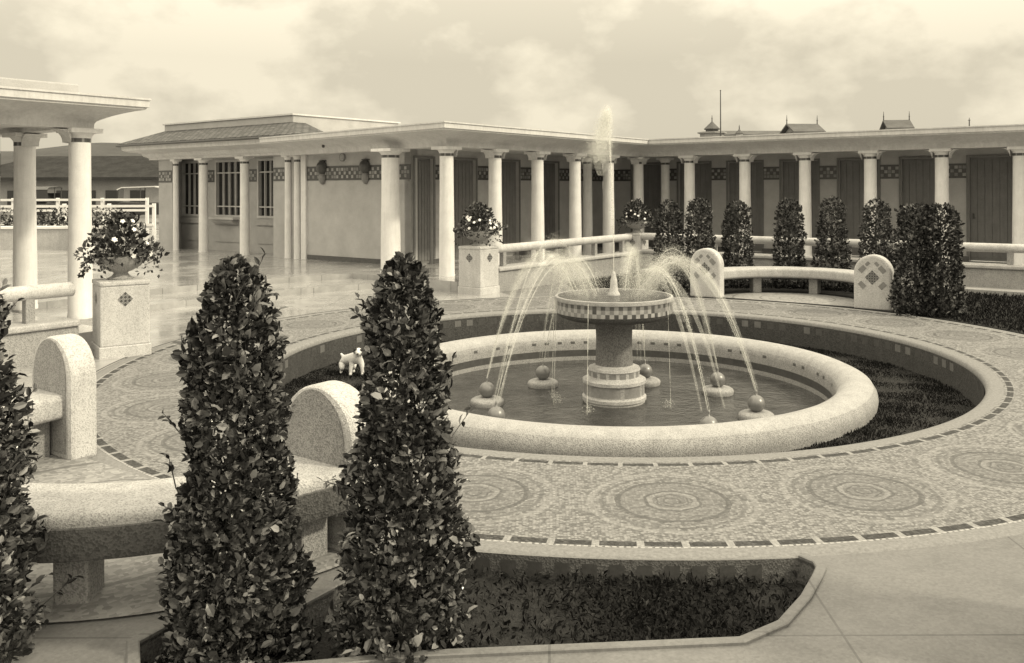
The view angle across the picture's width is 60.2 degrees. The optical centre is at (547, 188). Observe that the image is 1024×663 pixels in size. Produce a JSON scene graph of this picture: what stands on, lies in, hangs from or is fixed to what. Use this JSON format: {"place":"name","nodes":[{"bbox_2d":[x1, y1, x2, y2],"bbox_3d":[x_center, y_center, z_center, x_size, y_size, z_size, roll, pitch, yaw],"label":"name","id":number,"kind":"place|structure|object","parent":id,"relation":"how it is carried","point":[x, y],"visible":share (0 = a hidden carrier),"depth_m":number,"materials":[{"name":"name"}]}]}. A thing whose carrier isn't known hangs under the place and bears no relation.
{"place":"outdoors","nodes":[
{"label":"outdoors","id":0,"kind":"place"},
{"bbox_2d":[36,186,67,221],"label":"vintage car","id":1,"kind":"object","parent":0,"point":[42,192],"visible":0.21,"depth_m":50.58,"materials":[{"name":"black paint"}]},
{"bbox_2d":[0,77,151,319],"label":"pavilion","id":2,"kind":"structure","parent":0,"point":[32,112],"depth_m":11.78,"materials":[{"name":"paint"}]},
{"bbox_2d":[0,156,158,217],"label":"barn","id":3,"kind":"structure","parent":0,"point":[110,175],"depth_m":62.00,"materials":[{"name":"dark roof shingles"},{"name":"painted wood"},{"name":"dark glass"}]},
{"bbox_2d":[7,191,13,204],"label":"window","id":4,"kind":"structure","parent":3,"relation":"in","point":[10,194],"depth_m":61.93,"materials":[{"name":"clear glass"}]},
{"bbox_2d":[56,190,67,204],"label":"window","id":5,"kind":"structure","parent":3,"relation":"in","point":[64,192],"depth_m":61.93,"materials":[{"name":"grey glass"}]},
{"bbox_2d":[91,190,95,204],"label":"window","id":6,"kind":"structure","parent":3,"relation":"in","point":[93,192],"depth_m":61.93,"materials":[{"name":"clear glass"}]},
{"bbox_2d":[105,190,118,204],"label":"window","id":7,"kind":"structure","parent":3,"relation":"in","point":[109,194],"depth_m":61.93,"materials":[{"name":"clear glass"}]},
{"bbox_2d":[130,190,144,201],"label":"window","id":8,"kind":"structure","parent":3,"relation":"in","point":[134,194],"depth_m":61.93,"materials":[{"name":"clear glass"}]},
{"bbox_2d":[0,143,158,164],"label":"hill","id":9,"kind":"structure","parent":0,"point":[99,149],"depth_m":154.24,"materials":[{"name":"grey"}]},
{"bbox_2d":[116,186,158,222],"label":"vintage car","id":10,"kind":"object","parent":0,"point":[120,192],"visible":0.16,"depth_m":50.23,"materials":[{"name":"black paint"}]},
{"bbox_2d":[0,454,370,622],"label":"bay floor","id":11,"kind":"structure","parent":0,"point":[130,586],"depth_m":4.34,"materials":[{"name":"stone"}]},
{"bbox_2d":[0,334,377,604],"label":"curved bench","id":12,"kind":"object","parent":11,"relation":"on","point":[93,526],"visible":0.63,"depth_m":4.50,"materials":[{"name":"stone"}]},
{"bbox_2d":[3,289,512,386],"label":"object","id":13,"kind":"structure","parent":0,"point":[168,325],"depth_m":13.97,"materials":[{"name":"beige stone"}]},
{"bbox_2d":[91,276,150,358],"bbox_3d":[-4.975,1.494,10.270,0.550,0.885,0.550,0,0,-36],"label":"pedestal","id":14,"kind":"object","parent":13,"relation":"on","point":[121,316],"visible":0.95,"depth_m":10.06,"materials":[{"name":"white stone"}]},
{"bbox_2d":[73,208,169,279],"bbox_3d":[-5.021,0.642,10.280,0.968,0.828,0.906,0,0,0],"label":"flower urn","id":15,"kind":"object","parent":14,"relation":"on","point":[120,265],"visible":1,"depth_m":10.15,"materials":[{"name":"grey stone"}]},
{"bbox_2d":[458,245,499,294],"bbox_3d":[-1.265,1.482,16.121,0.550,0.885,0.550,0,0,36],"label":"pedestal","id":16,"kind":"object","parent":13,"relation":"on","point":[478,271],"visible":0.95,"depth_m":15.92,"materials":[{"name":"white stone"}]},
{"bbox_2d":[453,201,507,245],"bbox_3d":[-1.228,0.634,16.158,1.007,0.811,0.933,0,0,0],"label":"flower urn","id":17,"kind":"object","parent":16,"relation":"on","point":[476,235],"visible":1,"depth_m":15.99,"materials":[{"name":"grey stone"}]},
{"bbox_2d":[0,228,1006,347],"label":"terrace","id":18,"kind":"structure","parent":0,"point":[187,269],"depth_m":18.74,"materials":[{"name":"beige stone"}]},
{"bbox_2d":[116,113,400,258],"bbox_3d":[-7.795,-0.079,24.933,8.020,3.650,4.774,0,0,36],"label":"kiosk","id":19,"kind":"object","parent":18,"relation":"on","point":[231,184],"visible":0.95,"depth_m":23.92,"materials":[{"name":"paint"}]},
{"bbox_2d":[181,161,198,215],"bbox_3d":[-10.371,-0.006,25.694,0.920,1.600,0.130,0,0,36],"label":"window","id":20,"kind":"structure","parent":19,"relation":"in","point":[189,169],"depth_m":25.75,"materials":[{"name":"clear glass"}]},
{"bbox_2d":[215,159,239,216],"bbox_3d":[-8.882,-0.011,24.621,1.250,1.600,0.130,0,0,36],"label":"window","id":21,"kind":"structure","parent":19,"relation":"in","point":[227,172],"depth_m":24.73,"materials":[{"name":"white glass"}]},
{"bbox_2d":[257,158,272,217],"bbox_3d":[-7.491,-0.015,23.618,0.820,1.600,0.130,0,0,36],"label":"window","id":22,"kind":"structure","parent":19,"relation":"in","point":[265,165],"depth_m":23.69,"materials":[{"name":"white glass"}]},
{"bbox_2d":[259,121,671,276],"bbox_3d":[-1.021,0.253,23.409,7.120,3.000,12.845,0,0,36],"label":"colonnade","id":23,"kind":"object","parent":18,"relation":"on","point":[422,188],"visible":0.79,"depth_m":20.44,"materials":[{"name":"paint"}]},
{"bbox_2d":[316,160,326,184],"bbox_3d":[-5.470,-0.397,21.156,0.300,0.590,0.160,0,0,36],"label":"wall lamp","id":24,"kind":"object","parent":23,"relation":"attached to","point":[321,167],"visible":1,"depth_m":21.13,"materials":[{"name":"metal"}]},
{"bbox_2d":[359,159,369,183],"bbox_3d":[-4.253,-0.401,20.279,0.300,0.590,0.160,0,0,36],"label":"wall lamp","id":25,"kind":"object","parent":23,"relation":"attached to","point":[364,166],"visible":1,"depth_m":20.25,"materials":[{"name":"metal"}]},
{"bbox_2d":[413,156,435,263],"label":"door","id":26,"kind":"structure","parent":23,"relation":"in","point":[423,165],"depth_m":19.96,"materials":[{"name":"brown wood"}]},
{"bbox_2d":[453,157,477,260],"bbox_3d":[-2.019,0.477,21.014,0.160,2.440,0.900,0,0,36],"label":"door","id":27,"kind":"structure","parent":23,"relation":"in","point":[463,168],"depth_m":21.04,"materials":[{"name":"grey wood"}]},
{"bbox_2d":[501,159,520,254],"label":"door","id":28,"kind":"structure","parent":23,"relation":"in","point":[508,168],"depth_m":22.52,"materials":[{"name":"grey wood"}]},
{"bbox_2d":[544,161,559,250],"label":"door","id":29,"kind":"structure","parent":23,"relation":"in","point":[549,166],"depth_m":23.96,"materials":[{"name":"grey wood"}]},
{"bbox_2d":[614,124,1023,264],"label":"colonnade","id":30,"kind":"object","parent":18,"relation":"on","point":[973,176],"visible":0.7,"depth_m":21.24,"materials":[{"name":"paint"}]},
{"bbox_2d":[630,162,660,246],"bbox_3d":[2.882,0.460,25.395,1.060,2.440,0.160,0,0,36],"label":"door","id":31,"kind":"structure","parent":30,"relation":"in","point":[651,170],"depth_m":25.36,"materials":[{"name":"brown wood"}]},
{"bbox_2d":[677,161,711,247],"bbox_3d":[4.095,0.456,24.521,1.060,2.440,0.160,0,0,36],"label":"door","id":32,"kind":"structure","parent":30,"relation":"in","point":[703,176],"depth_m":24.46,"materials":[{"name":"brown wood"}]},
{"bbox_2d":[726,160,763,251],"bbox_3d":[5.308,0.452,23.647,1.060,2.440,0.160,0,0,36],"label":"door","id":33,"kind":"structure","parent":30,"relation":"in","point":[757,166],"depth_m":23.53,"materials":[{"name":"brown wood"}]},
{"bbox_2d":[779,158,819,253],"bbox_3d":[6.521,0.448,22.773,1.060,2.440,0.160,0,0,36],"label":"door","id":34,"kind":"structure","parent":30,"relation":"in","point":[790,166],"depth_m":22.84,"materials":[{"name":"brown wood"}]},
{"bbox_2d":[837,158,880,255],"bbox_3d":[7.733,0.444,21.899,1.060,2.440,0.160,0,0,36],"label":"door","id":35,"kind":"structure","parent":30,"relation":"in","point":[851,169],"depth_m":22.00,"materials":[{"name":"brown wood"}]},
{"bbox_2d":[899,156,934,257],"bbox_3d":[8.946,0.440,21.024,1.060,2.440,0.160,0,0,36],"label":"door","id":36,"kind":"structure","parent":30,"relation":"in","point":[918,175],"depth_m":21.12,"materials":[{"name":"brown wood"}]},
{"bbox_2d":[966,154,1012,261],"bbox_3d":[10.159,0.436,20.150,1.060,2.440,0.160,0,0,36],"label":"door","id":37,"kind":"structure","parent":30,"relation":"in","point":[991,176],"depth_m":20.21,"materials":[{"name":"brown wood"}]},
{"bbox_2d":[0,217,1023,662],"bbox_3d":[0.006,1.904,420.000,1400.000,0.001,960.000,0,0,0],"label":"ground","id":38,"kind":"structure","parent":0,"point":[956,603],"depth_m":3.87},
{"bbox_2d":[0,282,79,368],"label":"balustrade","id":39,"kind":"object","parent":38,"relation":"on","point":[25,336],"visible":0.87,"depth_m":9.58,"materials":[{"name":"grey stone"}]},
{"bbox_2d":[0,278,83,662],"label":"clipped shrub","id":40,"kind":"object","parent":38,"relation":"on","point":[17,512],"visible":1,"depth_m":3.66,"materials":[{"name":"green plant"}]},
{"bbox_2d":[0,226,104,249],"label":"wall","id":41,"kind":"structure","parent":38,"relation":"on","point":[52,237],"depth_m":25.35,"materials":[{"name":"paint"}]},
{"bbox_2d":[0,206,125,239],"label":"hedge","id":42,"kind":"object","parent":38,"relation":"on","point":[3,216],"visible":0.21,"depth_m":26.45,"materials":[{"name":"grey plant"}]},
{"bbox_2d":[0,198,148,223],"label":"rail fence","id":43,"kind":"object","parent":38,"relation":"on","point":[102,200],"visible":0.5,"depth_m":47.88,"materials":[{"name":"white paint"}]},
{"bbox_2d":[0,203,155,227],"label":"rail fence","id":44,"kind":"object","parent":38,"relation":"on","point":[152,224],"visible":0.49,"depth_m":43.88,"materials":[{"name":"white paint"}]},
{"bbox_2d":[16,278,394,321],"bbox_3d":[-5.790,1.969,15.126,2.057,0.300,6.697,0,0,38],"label":"step","id":45,"kind":"object","parent":38,"relation":"on","point":[170,300],"visible":0.16,"depth_m":15.78,"materials":[{"name":"beige stone"}]},
{"bbox_2d":[126,553,825,662],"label":"bed kerb","id":46,"kind":"structure","parent":38,"relation":"on","point":[793,611],"depth_m":3.66,"materials":[{"name":"beige stone"}]},
{"bbox_2d":[140,544,814,662],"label":"bed wall","id":47,"kind":"structure","parent":38,"relation":"on","point":[317,613],"depth_m":4.52,"materials":[{"name":"stone"}]},
{"bbox_2d":[164,570,804,662],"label":"bed soil","id":48,"kind":"structure","parent":47,"relation":"in","point":[477,620],"depth_m":4.21,"materials":[{"name":"black soil"}]},
{"bbox_2d":[151,247,318,662],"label":"clipped shrub","id":49,"kind":"object","parent":48,"relation":"on","point":[252,465],"visible":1,"depth_m":3.61,"materials":[{"name":"green plant"}]},
{"bbox_2d":[316,251,480,662],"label":"clipped shrub","id":50,"kind":"object","parent":48,"relation":"on","point":[398,497],"visible":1,"depth_m":3.67,"materials":[{"name":"green plant"}]},
{"bbox_2d":[144,565,807,662],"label":"bedding plants","id":51,"kind":"object","parent":48,"relation":"on","point":[643,605],"visible":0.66,"depth_m":4.19,"materials":[{"name":"green plant"}]},
{"bbox_2d":[387,549,761,581],"bbox_3d":[0.079,1.972,4.592,2.039,0.085,0.094,0,0,7],"label":"bed tile","id":52,"kind":"object","parent":47,"relation":"attached to","point":[699,572],"visible":0.6,"depth_m":4.52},
{"bbox_2d":[498,233,636,291],"bbox_3d":[0.421,1.478,18.358,0.420,0.882,5.040,0,0,36],"label":"balustrade","id":53,"kind":"object","parent":38,"relation":"on","point":[509,273],"visible":0.91,"depth_m":17.95,"materials":[{"name":"grey stone"}]},
{"bbox_2d":[625,233,647,270],"bbox_3d":[2.074,1.471,20.532,0.430,0.885,0.430,0,0,36],"label":"pedestal","id":54,"kind":"object","parent":38,"relation":"on","point":[636,243],"visible":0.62,"depth_m":20.34,"materials":[{"name":"white stone"}]},
{"bbox_2d":[616,198,654,232],"bbox_3d":[2.075,0.618,20.576,0.962,0.820,0.914,0,0,0],"label":"flower urn","id":55,"kind":"object","parent":54,"relation":"on","point":[636,223],"visible":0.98,"depth_m":20.40,"materials":[{"name":"grey stone"}]},
{"bbox_2d":[697,118,726,136],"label":"turret","id":56,"kind":"object","parent":38,"relation":"on","point":[711,128],"visible":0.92,"depth_m":68.51,"materials":[{"name":"metal"}]},
{"bbox_2d":[735,125,742,135],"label":"spire","id":57,"kind":"structure","parent":38,"relation":"on","point":[739,132],"depth_m":71.81,"materials":[{"name":"metal"}]},
{"bbox_2d":[724,131,780,135],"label":"villa","id":58,"kind":"object","parent":38,"relation":"on","point":[730,133],"visible":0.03,"depth_m":73.03,"materials":[{"name":"grey glass"}]},
{"bbox_2d":[567,271,1023,333],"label":"planting bed","id":59,"kind":"object","parent":38,"relation":"on","point":[840,293],"visible":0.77,"depth_m":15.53,"materials":[{"name":"green leaf"}]},
{"bbox_2d":[637,268,688,290],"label":"bush","id":60,"kind":"object","parent":59,"relation":"on","point":[665,277],"visible":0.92,"depth_m":16.46,"materials":[{"name":"grey plant"}]},
{"bbox_2d":[650,199,687,283],"bbox_3d":[2.412,1.058,17.611,0.764,1.709,0.812,0,0,0],"label":"clipped shrub","id":61,"kind":"object","parent":59,"relation":"on","point":[659,237],"visible":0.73,"depth_m":17.48,"materials":[{"name":"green plant"}]},
{"bbox_2d":[679,197,716,288],"bbox_3d":[2.872,1.034,16.765,0.797,1.811,0.773,0,0,0],"label":"clipped shrub","id":62,"kind":"object","parent":59,"relation":"on","point":[699,227],"visible":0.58,"depth_m":16.64,"materials":[{"name":"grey plant"}]},
{"bbox_2d":[720,200,754,287],"bbox_3d":[3.682,1.055,16.987,0.811,1.719,0.778,0,0,0],"label":"clipped shrub","id":63,"kind":"object","parent":59,"relation":"on","point":[736,226],"visible":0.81,"depth_m":16.88,"materials":[{"name":"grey plant"}]},
{"bbox_2d":[769,198,808,288],"bbox_3d":[4.625,1.035,16.927,0.751,1.748,0.819,0,0,0],"label":"clipped shrub","id":64,"kind":"object","parent":59,"relation":"on","point":[797,223],"visible":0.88,"depth_m":16.80,"materials":[{"name":"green plant"}]},
{"bbox_2d":[810,195,851,290],"bbox_3d":[5.358,1.011,16.568,0.803,1.806,0.798,0,0,0],"label":"clipped shrub","id":65,"kind":"object","parent":59,"relation":"on","point":[829,256],"visible":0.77,"depth_m":16.44,"materials":[{"name":"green plant"}]},
{"bbox_2d":[857,197,895,272],"bbox_3d":[5.944,1.028,15.941,0.772,1.767,0.815,0,0,0],"label":"clipped shrub","id":66,"kind":"object","parent":59,"relation":"on","point":[867,216],"visible":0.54,"depth_m":15.81,"materials":[{"name":"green plant"}]},
{"bbox_2d":[886,202,941,316],"bbox_3d":[5.522,1.053,13.253,0.802,1.711,0.746,0,0,0],"label":"clipped shrub","id":67,"kind":"object","parent":59,"relation":"on","point":[903,259],"visible":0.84,"depth_m":13.11,"materials":[{"name":"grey plant"}]},
{"bbox_2d":[916,202,968,318],"bbox_3d":[5.864,1.051,13.098,0.762,1.714,0.806,0,0,0],"label":"clipped shrub","id":68,"kind":"object","parent":59,"relation":"on","point":[956,267],"visible":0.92,"depth_m":12.92,"materials":[{"name":"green plant"}]},
{"bbox_2d":[779,117,825,133],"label":"villa","id":69,"kind":"object","parent":38,"relation":"on","point":[799,128],"visible":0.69,"depth_m":69.31,"materials":[{"name":"grey glass"}]},
{"bbox_2d":[639,268,1023,296],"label":"kerb","id":70,"kind":"structure","parent":38,"relation":"on","point":[1000,291],"depth_m":15.63,"materials":[{"name":"stone"}]},
{"bbox_2d":[639,233,1023,289],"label":"balustrade","id":71,"kind":"object","parent":70,"relation":"on","point":[1009,274],"visible":0.35,"depth_m":16.15,"materials":[{"name":"grey stone"}]},
{"bbox_2d":[879,112,914,129],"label":"villa","id":72,"kind":"object","parent":38,"relation":"on","point":[896,124],"visible":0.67,"depth_m":69.37,"materials":[{"name":"grey glass"}]},
{"bbox_2d":[88,297,1023,559],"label":"mosaic path","id":73,"kind":"structure","parent":0,"point":[959,480],"depth_m":5.82,"materials":[{"name":"beige tile"}]},
{"bbox_2d":[275,337,976,451],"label":"lawn","id":74,"kind":"structure","parent":0,"point":[875,363],"depth_m":9.53,"materials":[{"name":"green plant"}]},
{"bbox_2d":[339,348,363,375],"bbox_3d":[-2.375,2.086,10.732,0.506,0.349,0.234,0,0,42],"label":"dog","id":75,"kind":"object","parent":74,"relation":"on","point":[352,360],"visible":0.98,"depth_m":10.64},
{"bbox_2d":[362,107,878,456],"bbox_3d":[0.753,0.900,10.070,5.660,3.795,5.660,0,0,0],"label":"fountain","id":76,"kind":"object","parent":74,"relation":"on","point":[613,384],"visible":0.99,"depth_m":9.86,"materials":[{"name":"stone"}]},
{"bbox_2d":[269,313,983,405],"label":"lawn wall","id":77,"kind":"structure","parent":74,"relation":"on","point":[965,382],"depth_m":12.30,"materials":[{"name":"stone"}]},
{"bbox_2d":[720,90,720,135],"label":"mast","id":78,"kind":"object","parent":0,"point":[720,112],"visible":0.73,"depth_m":57.97,"materials":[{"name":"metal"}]},
{"bbox_2d":[724,293,853,306],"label":"bay floor","id":79,"kind":"structure","parent":0,"point":[813,299],"depth_m":15.12,"materials":[{"name":"stone"}]},
{"bbox_2d":[690,248,893,309],"bbox_3d":[4.419,1.471,15.322,3.420,0.869,1.816,0,0,35],"label":"curved bench","id":80,"kind":"object","parent":79,"relation":"on","point":[869,277],"visible":0.94,"depth_m":15.34,"materials":[{"name":"stone"}]}
]}

